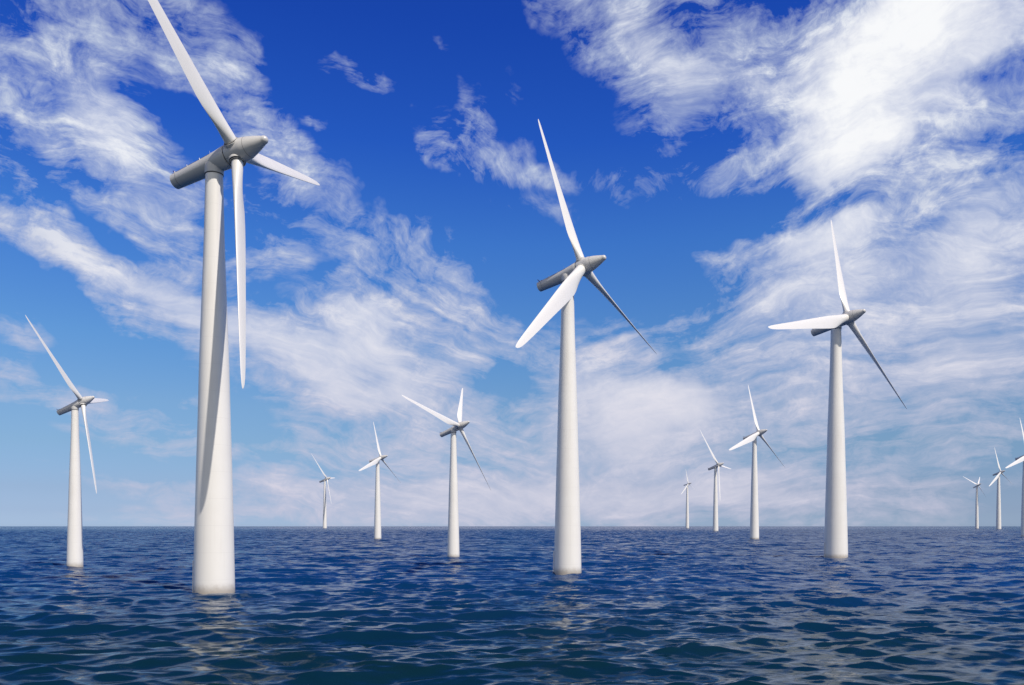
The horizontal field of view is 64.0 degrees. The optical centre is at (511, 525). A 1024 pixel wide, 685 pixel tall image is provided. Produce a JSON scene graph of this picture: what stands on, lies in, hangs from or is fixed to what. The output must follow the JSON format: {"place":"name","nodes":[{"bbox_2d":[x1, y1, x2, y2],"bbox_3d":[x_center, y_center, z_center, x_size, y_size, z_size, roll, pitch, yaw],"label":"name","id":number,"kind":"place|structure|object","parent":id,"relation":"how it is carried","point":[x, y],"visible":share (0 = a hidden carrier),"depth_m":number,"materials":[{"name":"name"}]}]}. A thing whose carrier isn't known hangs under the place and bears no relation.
{"place":"outdoors","nodes":[
{"label":"outdoors","id":0,"kind":"place"},
{"bbox_2d":[0,526,1023,684],"bbox_3d":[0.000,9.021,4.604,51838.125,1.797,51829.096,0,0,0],"label":"sea","id":1,"kind":"structure","parent":0,"point":[634,605],"depth_m":88.02,"materials":[{"name":"liquid"}]},
{"bbox_2d":[25,315,108,566],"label":"wind turbine","id":2,"kind":"object","parent":1,"relation":"in","point":[74,542],"visible":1,"depth_m":176.35,"materials":[{"name":"paint"}]},
{"bbox_2d":[148,0,319,593],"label":"wind turbine","id":3,"kind":"object","parent":1,"relation":"in","point":[213,569],"visible":0.99,"depth_m":109.60,"materials":[{"name":"paint"}]},
{"bbox_2d":[312,455,333,527],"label":"wind turbine","id":4,"kind":"object","parent":1,"relation":"in","point":[325,509],"visible":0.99,"depth_m":3593.87,"materials":[{"name":"paint"}]},
{"bbox_2d":[359,422,396,538],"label":"wind turbine","id":5,"kind":"object","parent":1,"relation":"in","point":[377,523],"visible":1,"depth_m":552.26,"materials":[{"name":"paint"}]},
{"bbox_2d":[402,388,490,556],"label":"wind turbine","id":6,"kind":"object","parent":1,"relation":"in","point":[453,531],"visible":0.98,"depth_m":228.21,"materials":[{"name":"paint"}]},
{"bbox_2d":[516,119,656,574],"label":"wind turbine","id":7,"kind":"object","parent":1,"relation":"in","point":[567,554],"visible":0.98,"depth_m":154.04,"materials":[{"name":"paint"}]},
{"bbox_2d":[681,472,691,527],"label":"wind turbine","id":8,"kind":"object","parent":1,"relation":"in","point":[687,509],"visible":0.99,"depth_m":3594.73,"materials":[{"name":"paint"}]},
{"bbox_2d":[700,431,730,530],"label":"wind turbine","id":9,"kind":"object","parent":1,"relation":"in","point":[715,507],"visible":0.98,"depth_m":1436.52,"materials":[{"name":"paint"}]},
{"bbox_2d":[729,386,783,538],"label":"wind turbine","id":10,"kind":"object","parent":1,"relation":"in","point":[754,515],"visible":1,"depth_m":560.51,"materials":[{"name":"paint"}]},
{"bbox_2d":[768,220,906,557],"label":"wind turbine","id":11,"kind":"object","parent":1,"relation":"in","point":[836,537],"visible":1,"depth_m":230.28,"materials":[{"name":"paint"}]},
{"bbox_2d":[964,477,985,527],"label":"wind turbine","id":12,"kind":"object","parent":1,"relation":"in","point":[976,514],"visible":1,"depth_m":2996.09,"materials":[{"name":"paint"}]},
{"bbox_2d":[989,447,1005,528],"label":"wind turbine","id":13,"kind":"object","parent":1,"relation":"in","point":[998,511],"visible":0.98,"depth_m":2395.66,"materials":[{"name":"paint"}]},
{"bbox_2d":[1006,420,1023,535],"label":"wind turbine","id":14,"kind":"object","parent":1,"relation":"in","point":[1019,459],"visible":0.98,"depth_m":704.93,"materials":[{"name":"paint"}]},
{"bbox_2d":[0,0,1023,525],"label":"sky","id":15,"kind":"structure","parent":0,"point":[710,150],"materials":[{"name":"blue"}]}
]}

